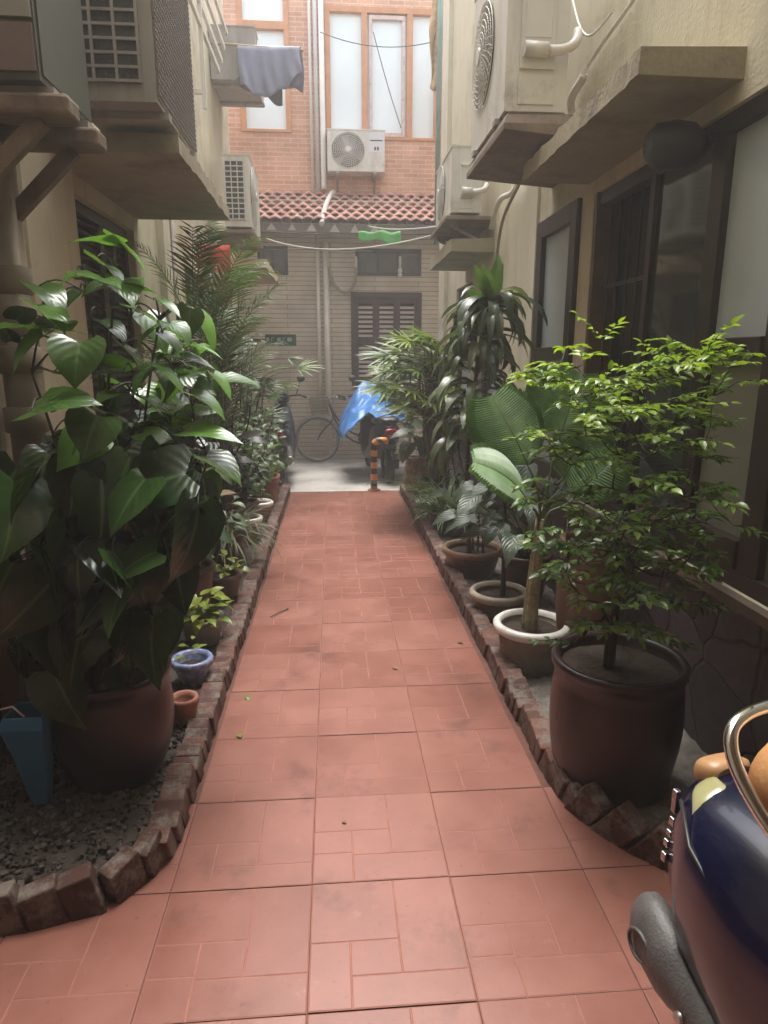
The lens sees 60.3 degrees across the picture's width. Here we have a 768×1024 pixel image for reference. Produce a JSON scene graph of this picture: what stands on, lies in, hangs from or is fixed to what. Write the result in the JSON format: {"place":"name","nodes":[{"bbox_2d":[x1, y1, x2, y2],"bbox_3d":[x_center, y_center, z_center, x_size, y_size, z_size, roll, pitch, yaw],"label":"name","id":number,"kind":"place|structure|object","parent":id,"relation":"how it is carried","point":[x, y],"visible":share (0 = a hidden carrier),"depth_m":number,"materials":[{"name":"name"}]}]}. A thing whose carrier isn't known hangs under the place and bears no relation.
{"place":"outdoors","nodes":[
{"label":"outdoors","id":0,"kind":"place"},
{"bbox_2d":[0,487,280,884],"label":"bed","id":1,"kind":"object","parent":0,"point":[131,832],"visible":0.12,"depth_m":2.17,"materials":[{"name":"grey gravel"}]},
{"bbox_2d":[0,702,53,804],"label":"bucket","id":2,"kind":"object","parent":1,"relation":"on","point":[26,731],"visible":0.84,"depth_m":2.15,"materials":[{"name":"blue plastic"}]},
{"bbox_2d":[15,637,54,755],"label":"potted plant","id":3,"kind":"object","parent":1,"relation":"on","point":[18,668],"visible":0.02,"depth_m":2.26,"materials":[{"name":"green plant"}]},
{"bbox_2d":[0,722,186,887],"bbox_3d":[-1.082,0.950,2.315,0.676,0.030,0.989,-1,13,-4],"label":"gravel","id":4,"kind":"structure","parent":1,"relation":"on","point":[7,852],"depth_m":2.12,"materials":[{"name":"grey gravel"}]},
{"bbox_2d":[0,229,261,795],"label":"potted plant","id":5,"kind":"object","parent":1,"relation":"on","point":[112,521],"visible":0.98,"depth_m":2.05,"materials":[{"name":"green plant"}]},
{"bbox_2d":[173,690,198,727],"bbox_3d":[-0.813,0.807,2.696,0.117,0.120,0.117,-1,13,-4],"label":"plant pot","id":6,"kind":"object","parent":1,"relation":"on","point":[186,702],"visible":0.81,"depth_m":2.67,"materials":[{"name":"ceramic"}]},
{"bbox_2d":[171,636,212,686],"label":"potted plant","id":7,"kind":"object","parent":1,"relation":"on","point":[190,667],"visible":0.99,"depth_m":3.00,"materials":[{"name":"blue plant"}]},
{"bbox_2d":[141,403,247,607],"bbox_3d":[-1.105,-0.025,3.728,0.691,1.276,0.622,-1,13,-4],"label":"potted plant","id":8,"kind":"object","parent":1,"relation":"on","point":[207,568],"visible":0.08,"depth_m":3.77,"materials":[{"name":"green plant"}]},
{"bbox_2d":[183,586,233,648],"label":"potted plant","id":9,"kind":"object","parent":1,"relation":"on","point":[204,625],"visible":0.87,"depth_m":3.38,"materials":[{"name":"green plant"}]},
{"bbox_2d":[129,220,289,526],"bbox_3d":[-1.162,-0.799,4.572,1.054,2.403,1.673,-1,13,-4],"label":"potted plant","id":10,"kind":"object","parent":1,"relation":"on","point":[216,301],"visible":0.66,"depth_m":4.34,"materials":[{"name":"green plant"}]},
{"bbox_2d":[206,467,234,496],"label":"potted plant","id":11,"kind":"object","parent":1,"relation":"on","point":[225,477],"visible":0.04,"depth_m":3.65,"materials":[{"name":"green plant"}]},
{"bbox_2d":[187,267,263,502],"bbox_3d":[-1.329,-0.917,5.550,0.710,2.192,0.755,-1,13,-4],"label":"potted plant","id":12,"kind":"object","parent":1,"relation":"on","point":[229,498],"visible":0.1,"depth_m":5.59,"materials":[{"name":"green plant"}]},
{"bbox_2d":[211,549,250,602],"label":"potted plant","id":13,"kind":"object","parent":1,"relation":"on","point":[227,577],"visible":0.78,"depth_m":4.04,"materials":[{"name":"green plant"}]},
{"bbox_2d":[199,368,270,525],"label":"potted plant","id":14,"kind":"object","parent":1,"relation":"on","point":[239,458],"visible":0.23,"depth_m":5.11,"materials":[{"name":"green plant"}]},
{"bbox_2d":[210,507,287,572],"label":"potted plant","id":15,"kind":"object","parent":1,"relation":"on","point":[239,540],"visible":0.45,"depth_m":4.63,"materials":[{"name":"plant"}]},
{"bbox_2d":[224,408,285,512],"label":"potted plant","id":16,"kind":"object","parent":1,"relation":"on","point":[247,482],"visible":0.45,"depth_m":5.61,"materials":[{"name":"green plant"}]},
{"bbox_2d":[241,503,269,541],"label":"potted plant","id":17,"kind":"object","parent":1,"relation":"on","point":[258,516],"visible":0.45,"depth_m":5.40,"materials":[{"name":"ceramic"}]},
{"bbox_2d":[226,326,286,456],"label":"potted plant","id":18,"kind":"object","parent":1,"relation":"on","point":[265,421],"visible":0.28,"depth_m":6.83,"materials":[{"name":"green plant"}]},
{"bbox_2d":[230,423,284,497],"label":"potted plant","id":19,"kind":"object","parent":1,"relation":"on","point":[276,462],"visible":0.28,"depth_m":6.34,"materials":[{"name":"green plant"}]},
{"bbox_2d":[247,481,272,520],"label":"potted plant","id":20,"kind":"object","parent":1,"relation":"on","point":[266,503],"visible":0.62,"depth_m":6.08,"materials":[{"name":"green plant"}]},
{"bbox_2d":[222,357,325,452],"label":"potted plant","id":21,"kind":"object","parent":1,"relation":"on","point":[301,367],"visible":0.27,"depth_m":7.26,"materials":[{"name":"green plant"}]},
{"bbox_2d":[250,446,298,505],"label":"potted plant","id":22,"kind":"object","parent":1,"relation":"on","point":[272,488],"visible":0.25,"depth_m":6.66,"materials":[{"name":"green plant"}]},
{"bbox_2d":[269,459,405,491],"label":"lane","id":23,"kind":"structure","parent":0,"point":[328,475],"depth_m":8.81,"materials":[{"name":"concrete"}]},
{"bbox_2d":[256,376,306,485],"bbox_3d":[-1.342,-1.090,8.575,0.702,1.305,1.895,-1,13,-6],"label":"motor scooter","id":24,"kind":"object","parent":23,"relation":"on","point":[287,448],"visible":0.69,"depth_m":8.20,"materials":[{"name":"black paint"}]},
{"bbox_2d":[222,0,443,458],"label":"building","id":25,"kind":"structure","parent":23,"relation":"on","point":[271,139],"depth_m":9.68,"materials":[{"name":"beige brick"}]},
{"bbox_2d":[236,0,291,132],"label":"window","id":26,"kind":"structure","parent":25,"relation":"in","point":[270,20],"depth_m":9.34,"materials":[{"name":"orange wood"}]},
{"bbox_2d":[247,334,296,345],"bbox_3d":[-1.528,-2.214,8.526,0.791,0.146,0.028,-1,13,-4],"label":"street plate","id":27,"kind":"object","parent":25,"relation":"attached to","point":[273,338],"visible":0.82,"depth_m":8.53,"materials":[{"name":"metal"}]},
{"bbox_2d":[257,246,287,274],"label":"window","id":28,"kind":"structure","parent":25,"relation":"in","point":[280,258],"depth_m":9.66,"materials":[{"name":"grey glass"}]},
{"bbox_2d":[307,0,314,198],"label":"downpipe","id":29,"kind":"object","parent":25,"relation":"attached to","point":[310,93],"visible":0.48,"depth_m":9.43,"materials":[{"name":"white plastic"}]},
{"bbox_2d":[312,0,319,198],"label":"downpipe","id":30,"kind":"object","parent":25,"relation":"attached to","point":[315,67],"visible":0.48,"depth_m":9.43,"materials":[{"name":"plastic"}]},
{"bbox_2d":[315,233,322,426],"bbox_3d":[-0.968,-2.711,9.848,0.056,2.871,0.056,-1,13,-4],"label":"downpipe","id":31,"kind":"object","parent":25,"relation":"attached to","point":[318,317],"visible":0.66,"depth_m":9.80,"materials":[{"name":"beige plastic"}]},
{"bbox_2d":[267,249,372,251],"bbox_3d":[-0.875,-3.593,9.085,1.460,0.034,0.010,-1,13,-4],"label":"cable","id":32,"kind":"object","parent":25,"relation":"attached to","point":[314,249],"visible":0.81,"depth_m":9.07,"materials":[{"name":"black plastic"}]},
{"bbox_2d":[318,0,326,189],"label":"downpipe","id":33,"kind":"object","parent":25,"relation":"attached to","point":[322,94],"visible":1,"depth_m":9.42,"materials":[{"name":"white plastic"}]},
{"bbox_2d":[322,242,331,455],"bbox_3d":[-0.850,-2.370,9.936,0.084,3.145,0.084,-1,13,-4],"label":"downpipe","id":34,"kind":"object","parent":25,"relation":"attached to","point":[327,331],"visible":0.74,"depth_m":9.85,"materials":[{"name":"beige plastic"}]},
{"bbox_2d":[319,190,335,225],"bbox_3d":[-0.812,-4.340,9.418,0.090,0.643,0.833,2,13,8],"label":"downpipe","id":35,"kind":"object","parent":25,"relation":"attached to","point":[332,193],"visible":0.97,"depth_m":9.35,"materials":[{"name":"white plastic"}]},
{"bbox_2d":[328,259,357,293],"bbox_3d":[-0.602,-3.447,9.676,0.441,0.480,0.042,-1,13,-4],"label":"pipe loop","id":36,"kind":"object","parent":25,"relation":"attached to","point":[350,289],"visible":1,"depth_m":9.68,"materials":[{"name":"grey plastic"}]},
{"bbox_2d":[354,256,356,267],"bbox_3d":[-0.414,-3.659,9.669,0.040,0.188,0.131,-1,13,-4],"label":"wall fitting","id":37,"kind":"object","parent":25,"relation":"attached to","point":[355,261],"depth_m":9.61,"materials":[{"name":"white plastic"}]},
{"bbox_2d":[336,173,376,195],"bbox_3d":[-0.409,-4.782,9.669,0.580,0.231,0.338,-1,13,-4],"label":"wall bracket","id":38,"kind":"object","parent":25,"relation":"attached to","point":[337,181],"depth_m":9.62,"materials":[{"name":"grey metal"}]},
{"bbox_2d":[326,128,384,178],"bbox_3d":[-0.408,-5.176,9.569,0.832,0.579,0.340,-1,13,-4],"label":"air conditioner","id":39,"kind":"object","parent":38,"relation":"on","point":[356,152],"visible":1,"depth_m":9.46,"materials":[{"name":"white paint"}]},
{"bbox_2d":[320,32,429,47],"bbox_3d":[0.006,-6.235,8.749,1.699,0.159,0.010,-1,13,-4],"label":"cable","id":40,"kind":"object","parent":25,"relation":"attached to","point":[374,46],"visible":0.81,"depth_m":8.75,"materials":[{"name":"black plastic"}]},
{"bbox_2d":[324,5,435,141],"bbox_3d":[-0.020,-6.291,9.547,1.650,1.700,0.100,-1,13,-4],"label":"window","id":41,"kind":"structure","parent":25,"relation":"in","point":[358,96],"depth_m":9.54,"materials":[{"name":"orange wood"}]},
{"bbox_2d":[351,292,421,388],"bbox_3d":[0.032,-2.594,10.049,1.060,1.410,0.135,-1,13,-4],"label":"window","id":42,"kind":"structure","parent":25,"relation":"in","point":[371,312],"depth_m":9.96,"materials":[{"name":"brown paint"}]},
{"bbox_2d":[373,32,400,127],"bbox_3d":[0.048,-6.009,9.216,0.400,1.186,0.010,-1,13,-4],"label":"cable","id":43,"kind":"object","parent":25,"relation":"attached to","point":[386,80],"visible":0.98,"depth_m":9.21,"materials":[{"name":"black plastic"}]},
{"bbox_2d":[355,249,420,275],"bbox_3d":[0.062,-3.689,9.790,0.980,0.380,0.050,-1,13,-4],"label":"window","id":44,"kind":"structure","parent":25,"relation":"in","point":[379,262],"depth_m":9.79,"materials":[{"name":"grey wood"}]},
{"bbox_2d":[398,256,401,276],"bbox_3d":[0.231,-3.611,9.722,0.068,0.318,0.147,-1,13,-4],"label":"wall fitting","id":45,"kind":"object","parent":25,"relation":"attached to","point":[399,271],"depth_m":9.67,"materials":[{"name":"white plastic"}]},
{"bbox_2d":[434,0,442,244],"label":"downpipe","id":46,"kind":"object","parent":25,"relation":"attached to","point":[439,82],"visible":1,"depth_m":8.65,"materials":[{"name":"metal"}]},
{"bbox_2d":[429,0,437,90],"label":"hanging cloth","id":47,"kind":"object","parent":46,"relation":"hanging from","point":[433,32],"visible":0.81,"depth_m":8.60,"materials":[{"name":"beige fabric"}]},
{"bbox_2d":[295,394,410,461],"bbox_3d":[-0.459,-1.252,9.948,1.844,1.001,0.539,-1,13,-4],"label":"bicycle","id":48,"kind":"object","parent":23,"relation":"on","point":[332,423],"visible":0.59,"depth_m":9.90,"materials":[{"name":"metal"}]},
{"bbox_2d":[348,375,400,481],"bbox_3d":[-0.071,-1.147,8.820,0.701,1.305,1.895,-3,13,-11],"label":"motor scooter","id":49,"kind":"object","parent":23,"relation":"on","point":[372,427],"visible":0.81,"depth_m":8.24,"materials":[{"name":"black paint"}]},
{"bbox_2d":[337,382,413,445],"bbox_3d":[-0.111,-1.333,8.819,1.028,0.790,1.293,-1,13,-4],"label":"tarp","id":50,"kind":"object","parent":49,"relation":"on","point":[358,408],"visible":0.55,"depth_m":8.63,"materials":[{"name":"blue plastic"}]},
{"bbox_2d":[368,437,388,490],"bbox_3d":[-0.070,-0.567,7.810,0.244,0.631,0.150,-1,13,-4],"label":"barrier","id":51,"kind":"object","parent":23,"relation":"on","point":[375,442],"visible":1,"depth_m":7.76,"materials":[{"name":"metal"}]},
{"bbox_2d":[0,491,675,1023],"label":"path","id":52,"kind":"structure","parent":0,"point":[460,865],"depth_m":2.06,"materials":[{"name":"tile"}]},
{"bbox_2d":[0,0,278,767],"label":"building","id":53,"kind":"structure","parent":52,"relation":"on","point":[142,188],"depth_m":3.65,"materials":[{"name":"beige paint"}]},
{"bbox_2d":[0,436,29,764],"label":"drain pipe","id":54,"kind":"object","parent":53,"relation":"attached to","point":[10,695],"visible":0.05,"depth_m":2.36,"materials":[{"name":"grey plastic"}]},
{"bbox_2d":[0,124,49,558],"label":"drain pipe","id":55,"kind":"object","parent":53,"relation":"attached to","point":[21,392],"visible":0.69,"depth_m":2.39,"materials":[{"name":"grey plastic"}]},
{"bbox_2d":[0,92,79,181],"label":"wall bracket","id":56,"kind":"object","parent":53,"relation":"attached to","point":[34,115],"depth_m":2.01,"materials":[{"name":"grey concrete"}]},
{"bbox_2d":[0,0,93,126],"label":"air conditioner","id":57,"kind":"object","parent":56,"relation":"on","point":[42,47],"visible":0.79,"depth_m":2.00,"materials":[{"name":"grey paint"}]},
{"bbox_2d":[0,125,106,221],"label":"wall bracket","id":58,"kind":"object","parent":53,"relation":"attached to","point":[67,145],"depth_m":2.31,"materials":[{"name":"grey concrete"}]},
{"bbox_2d":[75,200,139,423],"bbox_3d":[-1.649,-0.963,3.889,0.090,1.470,1.000,-1,13,-4],"label":"window","id":59,"kind":"structure","parent":53,"relation":"in","point":[90,223],"depth_m":3.82,"materials":[{"name":"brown wood"}]},
{"bbox_2d":[81,0,196,159],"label":"air conditioner","id":60,"kind":"object","parent":53,"relation":"on","point":[139,65],"visible":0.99,"depth_m":2.63,"materials":[{"name":"grey paint"}]},
{"bbox_2d":[169,220,184,389],"bbox_3d":[-1.615,-1.193,5.259,0.044,2.800,0.042,-1,13,-4],"label":"drain pipe","id":61,"kind":"object","parent":53,"relation":"attached to","point":[172,229],"depth_m":5.06,"materials":[{"name":"grey plastic"}]},
{"bbox_2d":[185,273,200,365],"bbox_3d":[-1.834,-1.524,6.247,0.090,1.400,0.900,-1,13,-4],"label":"window","id":62,"kind":"structure","parent":53,"relation":"in","point":[185,273],"depth_m":6.12,"materials":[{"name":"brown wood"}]},
{"bbox_2d":[188,0,227,109],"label":"drying rack","id":63,"kind":"object","parent":53,"relation":"attached to","point":[199,11],"visible":0.65,"depth_m":5.00,"materials":[{"name":"white plastic"}]},
{"bbox_2d":[196,244,232,297],"bbox_3d":[-1.534,-2.169,5.973,0.300,0.460,0.086,-1,13,-4],"label":"banner","id":64,"kind":"object","parent":53,"relation":"attached to","point":[226,253],"visible":0.16,"depth_m":5.95,"materials":[{"name":"red fabric"}]},
{"bbox_2d":[206,229,262,257],"bbox_3d":[-1.598,-2.794,7.176,0.488,0.341,0.960,-1,13,-4],"label":"wall shelf","id":65,"kind":"object","parent":53,"relation":"attached to","point":[235,236],"depth_m":6.81,"materials":[{"name":"grey concrete"}]},
{"bbox_2d":[221,153,260,240],"bbox_3d":[-1.499,-3.305,7.059,0.320,0.704,0.923,-1,13,-4],"label":"air conditioner","id":66,"kind":"object","parent":65,"relation":"on","point":[241,187],"visible":0.98,"depth_m":6.64,"materials":[{"name":"white paint"}]},
{"bbox_2d":[209,24,264,107],"bbox_3d":[-1.629,-4.960,7.423,0.540,0.544,0.812,-1,13,-4],"label":"balcony","id":67,"kind":"object","parent":53,"relation":"attached to","point":[231,92],"visible":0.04,"depth_m":7.07,"materials":[{"name":"grey paint"}]},
{"bbox_2d":[209,41,302,51],"bbox_3d":[-1.356,-4.919,6.991,1.001,0.068,0.027,-1,13,-4],"label":"clothes pole","id":68,"kind":"object","parent":53,"relation":"attached to","point":[234,44],"visible":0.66,"depth_m":6.96,"materials":[{"name":"grey wood"}]},
{"bbox_2d":[237,45,303,96],"bbox_3d":[-1.206,-4.689,7.054,0.702,0.528,0.239,-1,13,-4],"label":"laundry","id":69,"kind":"object","parent":68,"relation":"hanging from","point":[266,71],"visible":1,"depth_m":7.00,"materials":[{"name":"grey fabric"}]},
{"bbox_2d":[235,77,282,105],"bbox_3d":[-1.351,-4.665,7.120,0.502,0.514,0.064,-1,13,-4],"label":"laundry","id":70,"kind":"object","parent":53,"relation":"hanging from","point":[276,99],"visible":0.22,"depth_m":7.18,"materials":[{"name":"grey fabric"}]},
{"bbox_2d":[260,230,431,234],"bbox_3d":[-0.452,-3.742,8.878,2.503,0.050,0.010,-1,13,-4],"label":"cable","id":71,"kind":"object","parent":53,"relation":"attached to","point":[334,234],"visible":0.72,"depth_m":8.85,"materials":[{"name":"black plastic"}]},
{"bbox_2d":[267,235,429,249],"bbox_3d":[-0.302,-3.561,8.623,2.437,0.284,0.016,-1,13,-4],"label":"cable","id":72,"kind":"object","parent":53,"relation":"attached to","point":[347,248],"visible":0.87,"depth_m":8.63,"materials":[{"name":"white plastic"}]},
{"bbox_2d":[0,484,290,937],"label":"brick edging","id":73,"kind":"object","parent":52,"relation":"on","point":[125,872],"visible":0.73,"depth_m":2.06,"materials":[{"name":"brown brick"}]},
{"bbox_2d":[399,483,672,872],"bbox_3d":[0.494,0.425,4.828,0.674,0.236,6.255,-2,13,-10],"label":"brick edging","id":74,"kind":"object","parent":52,"relation":"on","point":[621,825],"visible":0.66,"depth_m":2.60,"materials":[{"name":"brown brick"}]},
{"bbox_2d":[417,499,707,841],"bbox_3d":[0.773,0.404,4.879,0.640,0.038,6.149,-1,13,-4],"label":"bed","id":75,"kind":"object","parent":52,"relation":"on","point":[690,754],"visible":0.06,"depth_m":2.58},
{"bbox_2d":[354,322,467,504],"bbox_3d":[0.285,-0.898,6.397,1.125,1.852,1.480,1,13,5],"label":"potted plant","id":76,"kind":"object","parent":75,"relation":"on","point":[412,400],"visible":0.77,"depth_m":6.18,"materials":[{"name":"green plant"}]},
{"bbox_2d":[405,494,433,521],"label":"potted plant","id":77,"kind":"object","parent":75,"relation":"on","point":[424,511],"visible":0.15,"depth_m":6.18,"materials":[{"name":"plant"}]},
{"bbox_2d":[390,418,460,497],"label":"potted plant","id":78,"kind":"object","parent":75,"relation":"on","point":[416,465],"visible":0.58,"depth_m":7.08,"materials":[{"name":"plant"}]},
{"bbox_2d":[364,470,488,537],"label":"potted plant","id":79,"kind":"object","parent":75,"relation":"on","point":[440,504],"visible":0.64,"depth_m":5.70,"materials":[{"name":"green plant"}]},
{"bbox_2d":[422,254,547,579],"bbox_3d":[0.647,-0.631,4.541,0.796,2.170,0.774,-1,13,-4],"label":"potted plant","id":80,"kind":"object","parent":75,"relation":"on","point":[475,314],"visible":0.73,"depth_m":4.38,"materials":[{"name":"green plant"}]},
{"bbox_2d":[424,455,569,599],"bbox_3d":[0.684,0.113,4.119,0.763,0.911,1.531,-1,13,-4],"label":"potted plant","id":81,"kind":"object","parent":75,"relation":"on","point":[517,560],"visible":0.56,"depth_m":4.05,"materials":[{"name":"green plant"}]},
{"bbox_2d":[469,465,541,624],"bbox_3d":[0.641,0.164,3.812,0.403,0.949,0.416,9,16,35],"label":"potted plant","id":82,"kind":"object","parent":75,"relation":"on","point":[492,599],"visible":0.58,"depth_m":3.78,"materials":[{"name":"green plant"}]},
{"bbox_2d":[465,359,633,677],"bbox_3d":[0.754,0.039,3.143,0.943,1.495,0.469,-5,14,-20],"label":"potted plant","id":83,"kind":"object","parent":75,"relation":"on","point":[494,419],"visible":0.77,"depth_m":3.10,"materials":[{"name":"green plant"}]},
{"bbox_2d":[556,530,622,633],"bbox_3d":[0.995,0.443,3.248,0.296,0.660,0.296,-1,13,-4],"label":"plant pot","id":84,"kind":"object","parent":75,"relation":"on","point":[563,614],"visible":0.24,"depth_m":3.11,"materials":[{"name":"ceramic"}]},
{"bbox_2d":[501,311,767,809],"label":"potted plant","id":85,"kind":"object","parent":75,"relation":"on","point":[617,711],"visible":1,"depth_m":2.14,"materials":[{"name":"green plant"}]},
{"bbox_2d":[429,0,767,763],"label":"building","id":86,"kind":"structure","parent":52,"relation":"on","point":[605,232],"depth_m":2.79,"materials":[{"name":"beige paint"}]},
{"bbox_2d":[368,226,435,229],"bbox_3d":[0.390,-3.776,8.730,1.207,0.110,0.016,-1,13,-4],"label":"cable","id":87,"kind":"object","parent":86,"relation":"attached to","point":[401,229],"visible":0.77,"depth_m":8.72,"materials":[{"name":"white plastic"}]},
{"bbox_2d":[358,230,400,244],"bbox_3d":[-0.052,-3.639,8.776,0.576,0.187,0.066,-1,13,-4],"label":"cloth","id":88,"kind":"object","parent":87,"relation":"hanging from","point":[386,237],"visible":0.97,"depth_m":8.77,"materials":[{"name":"green fabric"}]},
{"bbox_2d":[430,215,490,244],"bbox_3d":[0.722,-2.546,6.210,0.446,0.257,0.940,-1,13,-4],"label":"wall shelf","id":89,"kind":"object","parent":86,"relation":"attached to","point":[449,227],"depth_m":5.86,"materials":[{"name":"grey concrete"}]},
{"bbox_2d":[436,144,488,227],"bbox_3d":[0.698,-2.940,6.080,0.373,0.564,0.944,-1,13,-4],"label":"air conditioner","id":90,"kind":"object","parent":89,"relation":"on","point":[458,192],"visible":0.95,"depth_m":5.73,"materials":[{"name":"white paint"}]},
{"bbox_2d":[457,283,472,407],"bbox_3d":[0.930,-1.775,7.331,0.060,1.400,0.900,-1,13,-4],"label":"window","id":91,"kind":"structure","parent":86,"relation":"in","point":[466,374],"depth_m":7.50,"materials":[{"name":"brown wood"}]},
{"bbox_2d":[481,266,503,394],"bbox_3d":[1.026,-1.439,6.104,0.060,1.500,0.850,-1,13,-4],"label":"window","id":92,"kind":"structure","parent":86,"relation":"in","point":[483,385],"depth_m":6.44,"materials":[{"name":"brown wood"}]},
{"bbox_2d":[489,184,519,229],"bbox_3d":[0.947,-2.615,4.999,0.086,0.717,1.088,-1,13,-6],"label":"pipe","id":93,"kind":"object","parent":86,"relation":"attached to","point":[504,196],"visible":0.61,"depth_m":5.35,"materials":[{"name":"white plastic"}]},
{"bbox_2d":[495,184,519,258],"bbox_3d":[0.953,-2.285,5.103,0.112,0.617,1.020,-1,13,-4],"label":"cable","id":94,"kind":"object","parent":86,"relation":"attached to","point":[505,213],"visible":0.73,"depth_m":5.06,"materials":[{"name":"grey plastic"}]},
{"bbox_2d":[466,112,572,187],"bbox_3d":[0.844,-2.046,3.789,0.565,0.125,0.954,-1,13,-4],"label":"wall shelf","id":95,"kind":"object","parent":86,"relation":"attached to","point":[512,145],"depth_m":3.57,"materials":[{"name":"grey concrete"}]},
{"bbox_2d":[471,0,582,157],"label":"air conditioner","id":96,"kind":"object","parent":95,"relation":"on","point":[523,49],"visible":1,"depth_m":3.35,"materials":[{"name":"white paint"}]},
{"bbox_2d":[530,198,582,483],"bbox_3d":[1.105,-1.060,4.329,0.060,1.680,0.760,-1,13,-4],"label":"window","id":97,"kind":"structure","parent":86,"relation":"in","point":[558,235],"depth_m":4.24,"materials":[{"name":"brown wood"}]},
{"bbox_2d":[567,74,587,113],"bbox_3d":[1.083,-2.350,3.718,0.052,0.144,0.216,-1,13,-4],"label":"pipe loop","id":98,"kind":"object","parent":86,"relation":"attached to","point":[577,86],"visible":0.98,"depth_m":3.73,"materials":[{"name":"white plastic"}]},
{"bbox_2d":[572,0,614,36],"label":"cable","id":99,"kind":"object","parent":86,"relation":"attached to","point":[598,28],"visible":0.93,"depth_m":3.49,"materials":[{"name":"white plastic"}]},
{"bbox_2d":[572,0,635,86],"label":"cable","id":100,"kind":"object","parent":86,"relation":"attached to","point":[613,28],"visible":0.81,"depth_m":3.32,"materials":[{"name":"white plastic"}]},
{"bbox_2d":[577,89,767,606],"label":"window","id":101,"kind":"structure","parent":86,"relation":"in","point":[681,255],"depth_m":2.65,"materials":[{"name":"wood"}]},
{"bbox_2d":[643,119,718,170],"bbox_3d":[1.128,-1.387,2.506,0.266,0.172,0.172,-1,13,-4],"label":"hanging lamp","id":102,"kind":"object","parent":86,"relation":"attached to","point":[674,145],"visible":1,"depth_m":2.45,"materials":[{"name":"black plastic"}]},
{"bbox_2d":[627,700,767,1023],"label":"scooter","id":103,"kind":"object","parent":52,"relation":"on","point":[699,949],"visible":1,"depth_m":1.15,"materials":[{"name":"blue paint"}]}
]}

